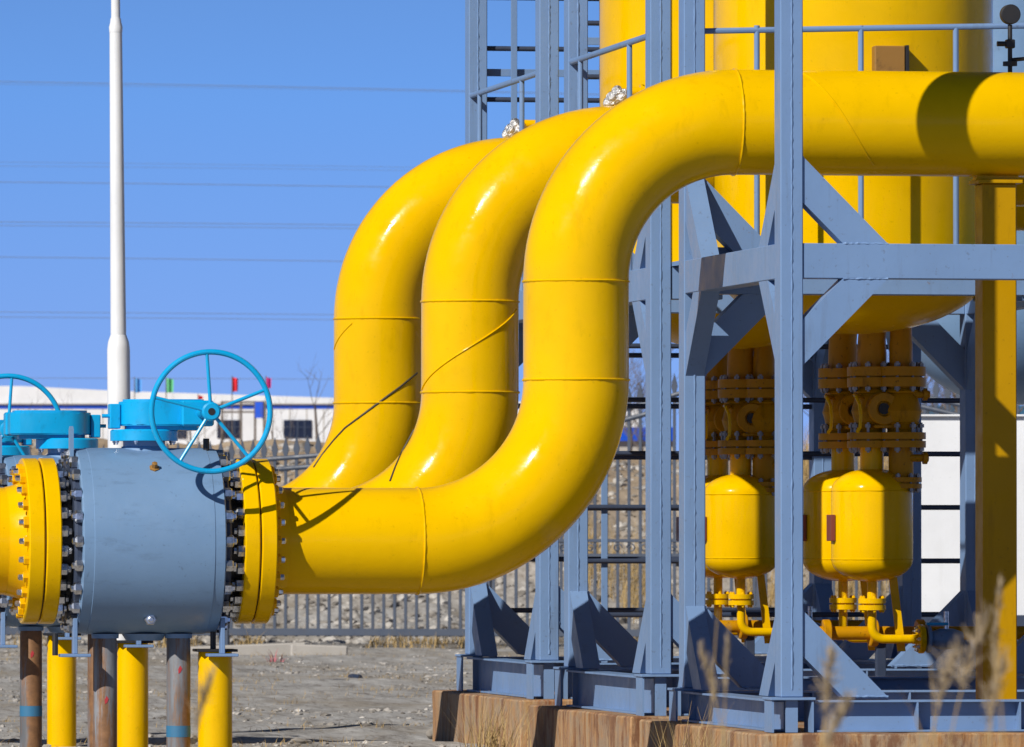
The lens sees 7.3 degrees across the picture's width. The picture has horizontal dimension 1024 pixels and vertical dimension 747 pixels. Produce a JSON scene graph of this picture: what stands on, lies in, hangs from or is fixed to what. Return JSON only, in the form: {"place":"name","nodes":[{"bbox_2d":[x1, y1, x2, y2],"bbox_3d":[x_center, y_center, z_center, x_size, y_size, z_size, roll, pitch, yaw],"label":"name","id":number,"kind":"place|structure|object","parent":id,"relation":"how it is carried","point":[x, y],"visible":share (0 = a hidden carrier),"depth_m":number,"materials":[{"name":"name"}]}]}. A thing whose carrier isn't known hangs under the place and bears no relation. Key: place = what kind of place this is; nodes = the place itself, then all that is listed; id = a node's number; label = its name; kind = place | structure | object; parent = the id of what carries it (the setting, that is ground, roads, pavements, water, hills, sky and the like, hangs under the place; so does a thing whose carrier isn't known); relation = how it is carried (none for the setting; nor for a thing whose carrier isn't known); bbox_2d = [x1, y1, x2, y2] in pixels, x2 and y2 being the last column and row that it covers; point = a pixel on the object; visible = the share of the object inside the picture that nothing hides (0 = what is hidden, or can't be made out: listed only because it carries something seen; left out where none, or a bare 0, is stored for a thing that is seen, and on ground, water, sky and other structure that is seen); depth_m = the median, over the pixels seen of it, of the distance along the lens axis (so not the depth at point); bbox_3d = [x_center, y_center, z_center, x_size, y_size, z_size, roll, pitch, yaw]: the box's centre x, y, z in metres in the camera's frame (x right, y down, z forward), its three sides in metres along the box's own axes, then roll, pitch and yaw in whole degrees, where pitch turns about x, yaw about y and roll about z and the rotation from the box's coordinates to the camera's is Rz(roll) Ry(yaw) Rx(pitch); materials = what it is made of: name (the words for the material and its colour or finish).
{"place":"outdoors","nodes":[
{"label":"outdoors","id":0,"kind":"place"},
{"bbox_2d":[0,225,357,228],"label":"overhead wire","id":1,"kind":"object","parent":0,"point":[175,226],"visible":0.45,"depth_m":360.21,"materials":[{"name":"metal"}]},
{"bbox_2d":[17,257,342,261],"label":"overhead wire","id":2,"kind":"object","parent":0,"point":[164,258],"visible":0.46,"depth_m":360.18,"materials":[{"name":"metal"}]},
{"bbox_2d":[37,317,332,319],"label":"overhead wire","id":3,"kind":"object","parent":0,"point":[181,318],"visible":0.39,"depth_m":360.12,"materials":[{"name":"metal"}]},
{"bbox_2d":[37,312,333,314],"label":"overhead wire","id":4,"kind":"object","parent":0,"point":[181,313],"visible":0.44,"depth_m":360.13,"materials":[{"name":"metal"}]},
{"bbox_2d":[34,222,347,224],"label":"overhead wire","id":5,"kind":"object","parent":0,"point":[191,223],"visible":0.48,"depth_m":360.21,"materials":[{"name":"metal"}]},
{"bbox_2d":[17,182,378,186],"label":"overhead wire","id":6,"kind":"object","parent":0,"point":[199,184],"visible":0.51,"depth_m":360.25,"materials":[{"name":"metal"}]},
{"bbox_2d":[34,162,413,167],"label":"overhead wire","id":7,"kind":"object","parent":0,"point":[204,164],"visible":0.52,"depth_m":360.27,"materials":[{"name":"metal"}]},
{"bbox_2d":[43,166,409,170],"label":"overhead wire","id":8,"kind":"object","parent":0,"point":[183,167],"visible":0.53,"depth_m":360.27,"materials":[{"name":"metal"}]},
{"bbox_2d":[0,81,563,93],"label":"overhead wire","id":9,"kind":"object","parent":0,"point":[264,86],"visible":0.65,"depth_m":360.34,"materials":[{"name":"metal"}]},
{"bbox_2d":[24,84,563,94],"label":"overhead wire","id":10,"kind":"object","parent":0,"point":[265,88],"visible":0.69,"depth_m":360.34,"materials":[{"name":"metal"}]},
{"bbox_2d":[130,378,639,381],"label":"overhead wire","id":11,"kind":"object","parent":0,"point":[226,378],"visible":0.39,"depth_m":360.06,"materials":[{"name":"metal"}]},
{"bbox_2d":[0,437,888,746],"bbox_3d":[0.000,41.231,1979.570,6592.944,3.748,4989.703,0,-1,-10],"label":"ground","id":12,"kind":"structure","parent":0,"point":[398,733],"depth_m":91.86,"materials":[{"name":"grey gravel"}]},
{"bbox_2d":[18,626,43,746],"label":"steel post","id":13,"kind":"object","parent":12,"relation":"on","point":[30,686],"visible":1,"depth_m":57.48,"materials":[{"name":"brown metal"}]},
{"bbox_2d":[43,633,80,746],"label":"pipe support","id":14,"kind":"object","parent":12,"relation":"on","point":[61,701],"visible":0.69,"depth_m":62.10,"materials":[{"name":"yellow paint"}]},
{"bbox_2d":[88,634,93,746],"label":"steel post","id":15,"kind":"object","parent":12,"relation":"on","point":[90,694],"visible":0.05,"depth_m":57.58,"materials":[{"name":"brown metal"}]},
{"bbox_2d":[0,373,153,647],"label":"ball valve","id":16,"kind":"object","parent":15,"relation":"on","point":[48,429],"visible":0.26,"depth_m":57.49,"materials":[{"name":"blue paint"}]},
{"bbox_2d":[352,105,1023,487],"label":"bent pipe","id":17,"kind":"object","parent":16,"relation":"attached to","point":[470,331],"visible":0.39,"depth_m":57.91,"materials":[{"name":"yellow metal"}]},
{"bbox_2d":[389,430,413,480],"bbox_3d":[-0.819,0.596,58.017,0.067,0.384,0.338,-1,-1,31],"label":"slack cable","id":18,"kind":"object","parent":17,"relation":"attached to","point":[407,441],"visible":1,"depth_m":58.05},
{"bbox_2d":[603,85,644,105],"bbox_3d":[0.814,-2.023,58.511,0.311,0.185,0.133,0,-1,-10],"label":"wrapped tap","id":19,"kind":"object","parent":17,"relation":"on","point":[616,94],"visible":0.79,"depth_m":58.45,"materials":[{"name":"yellow paint"}]},
{"bbox_2d":[91,634,118,746],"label":"steel post","id":20,"kind":"object","parent":12,"relation":"on","point":[104,690],"visible":1,"depth_m":52.96,"materials":[{"name":"metal"}]},
{"bbox_2d":[5,440,222,635],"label":"iron fence","id":21,"kind":"object","parent":12,"relation":"on","point":[9,631],"visible":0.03,"depth_m":121.72,"materials":[{"name":"metal"}]},
{"bbox_2d":[107,0,129,639],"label":"lamp mast","id":22,"kind":"object","parent":12,"relation":"on","point":[118,368],"visible":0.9,"depth_m":65.98,"materials":[{"name":"white metal"}]},
{"bbox_2d":[117,640,152,746],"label":"pipe support","id":23,"kind":"object","parent":12,"relation":"on","point":[132,697],"visible":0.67,"depth_m":57.58,"materials":[{"name":"yellow paint"}]},
{"bbox_2d":[134,377,141,398],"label":"flag","id":24,"kind":"object","parent":12,"relation":"on","point":[137,385],"visible":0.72,"depth_m":280.06,"materials":[{"name":"blue fabric"}]},
{"bbox_2d":[166,377,173,443],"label":"flag","id":25,"kind":"object","parent":12,"relation":"on","point":[169,384],"visible":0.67,"depth_m":280.05,"materials":[{"name":"green fabric"}]},
{"bbox_2d":[165,634,191,746],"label":"steel post","id":26,"kind":"object","parent":12,"relation":"on","point":[178,668],"visible":1,"depth_m":53.04,"materials":[{"name":"grey metal"}]},
{"bbox_2d":[37,349,272,656],"bbox_3d":[-2.411,0.864,53.053,1.476,2.023,1.436,0,-1,-10],"label":"ball valve","id":27,"kind":"object","parent":26,"relation":"on","point":[150,535],"visible":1,"depth_m":52.66,"materials":[{"name":"blue paint"}]},
{"bbox_2d":[0,458,44,623],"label":"inlet pipe","id":28,"kind":"object","parent":27,"relation":"attached to","point":[22,540],"visible":1,"depth_m":52.65,"materials":[{"name":"yellow metal"}]},
{"bbox_2d":[178,404,223,443],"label":"bare tree","id":29,"kind":"object","parent":12,"relation":"on","point":[198,435],"visible":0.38,"depth_m":229.99,"materials":[{"name":"grey plant"}]},
{"bbox_2d":[188,664,216,746],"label":"reed stalk","id":30,"kind":"object","parent":12,"relation":"on","point":[204,690],"visible":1,"depth_m":16.99,"materials":[{"name":"plant"}]},
{"bbox_2d":[192,632,237,746],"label":"pipe support","id":31,"kind":"object","parent":12,"relation":"on","point":[216,729],"visible":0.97,"depth_m":53.05,"materials":[{"name":"yellow paint"}]},
{"bbox_2d":[214,397,241,442],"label":"bare tree","id":32,"kind":"object","parent":12,"relation":"on","point":[222,440],"visible":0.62,"depth_m":249.84,"materials":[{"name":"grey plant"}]},
{"bbox_2d":[232,376,237,441],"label":"flag","id":33,"kind":"object","parent":12,"relation":"on","point":[234,384],"visible":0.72,"depth_m":280.04,"materials":[{"name":"red fabric"}]},
{"bbox_2d":[221,401,264,441],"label":"notice frame","id":34,"kind":"object","parent":12,"relation":"on","point":[258,407],"visible":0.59,"depth_m":269.99,"materials":[{"name":"grey metal"}]},
{"bbox_2d":[191,642,304,654],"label":"kerb stone","id":35,"kind":"object","parent":12,"relation":"on","point":[252,649],"visible":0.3,"depth_m":113.32,"materials":[{"name":"concrete"}]},
{"bbox_2d":[266,376,270,439],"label":"flag","id":36,"kind":"object","parent":12,"relation":"on","point":[268,381],"visible":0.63,"depth_m":280.04,"materials":[{"name":"red fabric"}]},
{"bbox_2d":[260,649,287,661],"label":"plastic scrap","id":37,"kind":"object","parent":12,"relation":"on","point":[274,659],"visible":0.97,"depth_m":105.97,"materials":[{"name":"plastic"}]},
{"bbox_2d":[258,397,297,439],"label":"bare tree","id":38,"kind":"object","parent":12,"relation":"on","point":[287,438],"visible":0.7,"depth_m":239.83,"materials":[{"name":"grey plant"}]},
{"bbox_2d":[288,738,311,743],"bbox_3d":[-1.673,2.909,63.154,0.185,0.064,0.160,0,-1,-10],"label":"stone","id":39,"kind":"object","parent":12,"relation":"on","point":[299,741],"visible":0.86,"depth_m":63.10,"materials":[{"name":"grey stone"}]},
{"bbox_2d":[298,364,333,440],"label":"bare tree","id":40,"kind":"object","parent":12,"relation":"on","point":[316,425],"visible":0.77,"depth_m":199.99,"materials":[{"name":"grey plant"}]},
{"bbox_2d":[290,644,347,654],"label":"kerb stone","id":41,"kind":"object","parent":12,"relation":"on","point":[296,649],"visible":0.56,"depth_m":112.33,"materials":[{"name":"concrete"}]},
{"bbox_2d":[0,386,638,444],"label":"warehouse","id":42,"kind":"structure","parent":12,"relation":"on","point":[93,402],"depth_m":300.03,"materials":[{"name":"white paint"}]},
{"bbox_2d":[217,420,239,437],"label":"window","id":43,"kind":"structure","parent":42,"relation":"in","point":[236,426],"depth_m":299.94,"materials":[{"name":"grey glass"}]},
{"bbox_2d":[284,420,311,437],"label":"window","id":44,"kind":"structure","parent":42,"relation":"in","point":[301,428],"depth_m":299.94,"materials":[{"name":"glass"}]},
{"bbox_2d":[224,434,464,644],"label":"iron fence","id":45,"kind":"object","parent":12,"relation":"on","point":[340,631],"visible":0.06,"depth_m":120.63,"materials":[{"name":"metal"}]},
{"bbox_2d":[426,728,432,738],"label":"stone","id":46,"kind":"object","parent":12,"relation":"on","point":[429,733],"visible":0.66,"depth_m":65.40,"materials":[{"name":"grey stone"}]},
{"bbox_2d":[0,440,888,746],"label":"rubble","id":47,"kind":"object","parent":12,"relation":"on","point":[332,640],"visible":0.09,"depth_m":129.84,"materials":[{"name":"gravel"}]},
{"bbox_2d":[0,424,888,746],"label":"dry grass","id":48,"kind":"structure","parent":12,"relation":"on","point":[636,584],"depth_m":130.39,"materials":[{"name":"plant"}]},
{"bbox_2d":[436,689,541,746],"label":"grass tuft","id":49,"kind":"object","parent":12,"relation":"on","point":[494,740],"visible":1,"depth_m":57.94,"materials":[{"name":"plant"}]},
{"bbox_2d":[432,689,571,746],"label":"concrete plinth","id":50,"kind":"structure","parent":12,"relation":"on","point":[449,702],"depth_m":62.89,"materials":[{"name":"brown concrete"}]},
{"bbox_2d":[455,0,929,698],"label":"steel trestle","id":51,"kind":"object","parent":50,"relation":"on","point":[489,612],"visible":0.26,"depth_m":63.97,"materials":[{"name":"blue paint"}]},
{"bbox_2d":[469,71,534,290],"bbox_3d":[-0.060,-1.462,63.014,0.044,1.672,3.130,0,-1,-10],"label":"guard rail","id":52,"kind":"object","parent":51,"relation":"on","point":[520,80],"visible":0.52,"depth_m":62.78,"materials":[{"name":"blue metal"}]},
{"bbox_2d":[599,0,771,348],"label":"pressure vessel","id":53,"kind":"object","parent":51,"relation":"on","point":[621,21],"visible":0.09,"depth_m":61.20,"materials":[{"name":"yellow metal"}]},
{"bbox_2d":[676,353,745,642],"bbox_3d":[1.611,0.751,62.956,0.603,2.735,0.648,-1,-1,29],"label":"condensate pot","id":54,"kind":"object","parent":53,"relation":"hanging from","point":[717,466],"visible":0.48,"depth_m":62.87,"materials":[{"name":"yellow paint"}]},
{"bbox_2d":[705,348,774,642],"bbox_3d":[1.776,0.739,62.417,0.603,2.735,0.648,-1,-1,29],"label":"condensate pot","id":55,"kind":"object","parent":53,"relation":"attached to","point":[740,523],"visible":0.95,"depth_m":62.25,"materials":[{"name":"yellow paint"}]},
{"bbox_2d":[745,346,774,495],"bbox_3d":[1.974,0.281,62.376,0.380,1.350,0.360,0,-1,-10],"label":"drain line","id":56,"kind":"object","parent":53,"relation":"hanging from","point":[760,387],"visible":0.73,"depth_m":62.25,"materials":[{"name":"yellow paint"}]},
{"bbox_2d":[671,606,863,662],"bbox_3d":[2.154,2.192,62.633,2.000,0.740,0.535,0,-1,-10],"label":"drain header","id":57,"kind":"object","parent":50,"relation":"on","point":[749,643],"visible":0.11,"depth_m":62.72,"materials":[{"name":"paint"}]},
{"bbox_2d":[528,705,687,746],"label":"concrete plinth","id":58,"kind":"structure","parent":12,"relation":"on","point":[557,726],"depth_m":58.29,"materials":[{"name":"brown concrete"}]},
{"bbox_2d":[553,0,1023,715],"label":"steel trestle","id":59,"kind":"object","parent":58,"relation":"on","point":[645,682],"visible":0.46,"depth_m":57.81,"materials":[{"name":"blue paint"}]},
{"bbox_2d":[569,34,644,270],"bbox_3d":[0.711,-1.557,58.490,0.044,1.672,3.130,0,-1,-10],"label":"guard rail","id":60,"kind":"object","parent":59,"relation":"on","point":[628,44],"visible":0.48,"depth_m":58.35,"materials":[{"name":"grey metal"}]},
{"bbox_2d":[671,247,728,266],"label":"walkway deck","id":61,"kind":"structure","parent":59,"relation":"on","point":[722,250],"depth_m":55.70,"materials":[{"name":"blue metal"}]},
{"bbox_2d":[714,0,992,333],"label":"pressure vessel","id":62,"kind":"object","parent":59,"relation":"on","point":[908,209],"visible":0.31,"depth_m":56.45,"materials":[{"name":"yellow paint"}]},
{"bbox_2d":[803,333,874,649],"bbox_3d":[2.408,0.656,58.437,0.603,2.735,0.648,-1,-1,29],"label":"condensate pot","id":63,"kind":"object","parent":62,"relation":"hanging from","point":[834,388],"visible":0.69,"depth_m":58.33,"materials":[{"name":"yellow paint"}]},
{"bbox_2d":[827,332,913,650],"bbox_3d":[2.595,0.645,57.901,0.603,2.735,0.648,-1,-1,29],"label":"condensate pot","id":64,"kind":"object","parent":62,"relation":"attached to","point":[870,527],"visible":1,"depth_m":57.74,"materials":[{"name":"yellow paint"}]},
{"bbox_2d":[880,328,929,492],"bbox_3d":[2.823,0.186,57.865,0.380,1.350,0.360,0,-1,-10],"label":"drain line","id":65,"kind":"object","parent":64,"relation":"attached to","point":[903,380],"visible":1,"depth_m":57.76,"materials":[{"name":"yellow paint"}]},
{"bbox_2d":[819,611,1023,675],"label":"drain header","id":66,"kind":"object","parent":58,"relation":"on","point":[928,636],"visible":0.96,"depth_m":58.15,"materials":[{"name":"yellow paint"}]},
{"bbox_2d":[487,374,755,637],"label":"iron fence","id":67,"kind":"object","parent":12,"relation":"on","point":[629,418],"visible":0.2,"depth_m":119.45,"materials":[{"name":"metal"}]},
{"bbox_2d":[619,427,672,450],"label":"roofed shed","id":68,"kind":"structure","parent":12,"relation":"on","point":[623,444],"depth_m":230.01,"materials":[{"name":"metal"}]},
{"bbox_2d":[623,339,676,450],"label":"bare tree","id":69,"kind":"object","parent":12,"relation":"on","point":[637,385],"visible":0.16,"depth_m":203.98,"materials":[{"name":"grey plant"}]},
{"bbox_2d":[623,365,678,450],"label":"bare tree","id":70,"kind":"object","parent":12,"relation":"on","point":[637,423],"visible":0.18,"depth_m":211.00,"materials":[{"name":"grey plant"}]},
{"bbox_2d":[633,701,744,746],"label":"grass tuft","id":71,"kind":"object","parent":12,"relation":"on","point":[704,732],"visible":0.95,"depth_m":50.47,"materials":[{"name":"plant"}]},
{"bbox_2d":[699,639,725,746],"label":"reed stalk","id":72,"kind":"object","parent":12,"relation":"on","point":[705,662],"visible":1,"depth_m":18.99,"materials":[{"name":"plant"}]},
{"bbox_2d":[709,611,717,746],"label":"reed stalk","id":73,"kind":"object","parent":12,"relation":"on","point":[713,678],"visible":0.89,"depth_m":19.99,"materials":[{"name":"plant"}]},
{"bbox_2d":[721,625,730,746],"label":"reed stalk","id":74,"kind":"object","parent":12,"relation":"on","point":[726,660],"visible":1,"depth_m":18.49,"materials":[{"name":"plant"}]},
{"bbox_2d":[588,20,969,675],"bbox_3d":[2.106,-0.316,63.734,3.280,6.500,0.070,0,-1,-10],"label":"bar screen","id":75,"kind":"object","parent":12,"relation":"on","point":[604,560],"depth_m":63.51,"materials":[{"name":"blue paint"}]},
{"bbox_2d":[811,636,842,746],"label":"reed stalk","id":76,"kind":"object","parent":12,"relation":"on","point":[828,676],"visible":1,"depth_m":17.99,"materials":[{"name":"plant"}]},
{"bbox_2d":[639,719,1023,746],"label":"concrete plinth","id":77,"kind":"structure","parent":12,"relation":"on","point":[759,738],"depth_m":52.06,"materials":[{"name":"brown concrete"}]},
{"bbox_2d":[667,0,1023,732],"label":"steel trestle","id":78,"kind":"object","parent":77,"relation":"on","point":[775,270],"visible":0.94,"depth_m":52.41,"materials":[{"name":"blue paint"}]},
{"bbox_2d":[705,23,1023,243],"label":"guard rail","id":79,"kind":"object","parent":78,"relation":"on","point":[756,30],"visible":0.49,"depth_m":55.83,"materials":[{"name":"grey metal"}]},
{"bbox_2d":[968,176,1022,698],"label":"square support","id":80,"kind":"object","parent":77,"relation":"on","point":[995,419],"visible":0.82,"depth_m":54.02,"materials":[{"name":"yellow paint"}]},
{"bbox_2d":[251,68,1023,623],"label":"bent pipe","id":81,"kind":"object","parent":80,"relation":"on","point":[533,484],"visible":0.97,"depth_m":53.39,"materials":[{"name":"yellow metal"}]},
{"bbox_2d":[996,4,1023,71],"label":"pressure gauge","id":82,"kind":"object","parent":81,"relation":"attached to","point":[1010,14],"visible":1,"depth_m":54.30,"materials":[{"name":"black metal"}]},
{"bbox_2d":[821,687,855,746],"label":"reed stalk","id":83,"kind":"object","parent":12,"relation":"on","point":[842,710],"visible":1,"depth_m":15.99,"materials":[{"name":"plant"}]},
{"bbox_2d":[756,376,1019,637],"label":"iron fence","id":84,"kind":"object","parent":12,"relation":"on","point":[936,409],"depth_m":118.28,"materials":[{"name":"metal"}]},
{"bbox_2d":[886,343,942,409],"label":"bare tree","id":85,"kind":"object","parent":12,"relation":"on","point":[925,376],"visible":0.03,"depth_m":196.77,"materials":[{"name":"grey plant"}]},
{"bbox_2d":[888,349,956,411],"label":"bare tree","id":86,"kind":"object","parent":12,"relation":"on","point":[954,396],"visible":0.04,"depth_m":190.04,"materials":[{"name":"grey plant"}]},
{"bbox_2d":[900,632,965,746],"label":"reed stalk","id":87,"kind":"object","parent":12,"relation":"on","point":[946,679],"visible":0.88,"depth_m":17.49,"materials":[{"name":"plant"}]},
{"bbox_2d":[921,378,951,413],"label":"bare tree","id":88,"kind":"object","parent":12,"relation":"on","point":[934,404],"visible":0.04,"depth_m":204.16,"materials":[{"name":"grey plant"}]},
{"bbox_2d":[930,661,964,746],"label":"reed stalk","id":89,"kind":"object","parent":12,"relation":"on","point":[933,706],"visible":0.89,"depth_m":18.99,"materials":[{"name":"plant"}]},
{"bbox_2d":[886,405,1023,431],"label":"roofed shed","id":90,"kind":"structure","parent":12,"relation":"on","point":[1020,406],"depth_m":231.47,"materials":[{"name":"concrete"}]},
{"bbox_2d":[921,645,1011,746],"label":"reed stalk","id":91,"kind":"object","parent":12,"relation":"on","point":[1002,670],"visible":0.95,"depth_m":15.99,"materials":[{"name":"plant"}]},
{"bbox_2d":[942,599,994,746],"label":"reed stalk","id":92,"kind":"object","parent":12,"relation":"on","point":[965,673],"visible":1,"depth_m":16.99,"materials":[{"name":"plant"}]},
{"bbox_2d":[917,414,1023,675],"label":"white cabin","id":93,"kind":"object","parent":12,"relation":"on","point":[940,538],"depth_m":77.99,"materials":[{"name":"metal"}]},
{"bbox_2d":[921,0,1023,404],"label":"grey vessel","id":94,"kind":"object","parent":12,"relation":"on","point":[950,324],"visible":0.14,"depth_m":71.05,"materials":[{"name":"blue paint"}]},
{"bbox_2d":[987,577,1005,746],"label":"reed stalk","id":95,"kind":"object","parent":12,"relation":"on","point":[998,600],"visible":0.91,"depth_m":17.99,"materials":[{"name":"plant"}]},
{"bbox_2d":[992,630,1003,746],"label":"reed stalk","id":96,"kind":"object","parent":12,"relation":"on","point":[999,692],"visible":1,"depth_m":14.99,"materials":[{"name":"plant"}]},
{"bbox_2d":[0,0,951,450],"label":"sky","id":97,"kind":"structure","parent":0,"point":[340,45],"materials":[{"name":"blue"}]},
{"bbox_3d":[-3.742,2.409,62.159,0.184,0.985,0.184,0,-1,-10],"label":"steel post","id":98,"kind":"object","parent":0,"visible":0},
{"bbox_2d":[0,420,80,639],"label":"ball valve","id":99,"kind":"object","parent":98,"relation":"on","point":[9,447],"visible":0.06,"depth_m":62.03,"materials":[{"name":"blue paint"}]},
{"bbox_2d":[282,137,1023,487],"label":"bent pipe","id":100,"kind":"object","parent":99,"relation":"attached to","point":[378,327],"visible":0.38,"depth_m":62.44,"materials":[{"name":"yellow metal"}]},
{"bbox_2d":[313,372,417,467],"bbox_3d":[-1.148,0.363,62.446,0.821,0.752,0.188,0,-1,1],"label":"slack cable","id":101,"kind":"object","parent":100,"relation":"on","point":[376,404],"visible":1,"depth_m":62.42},
{"bbox_2d":[502,118,534,137],"bbox_3d":[0.070,-1.928,63.040,0.311,0.185,0.133,0,-1,-10],"label":"wrapped tap","id":102,"kind":"object","parent":100,"relation":"on","point":[511,129],"visible":0.57,"depth_m":62.98,"materials":[{"name":"yellow paint"}]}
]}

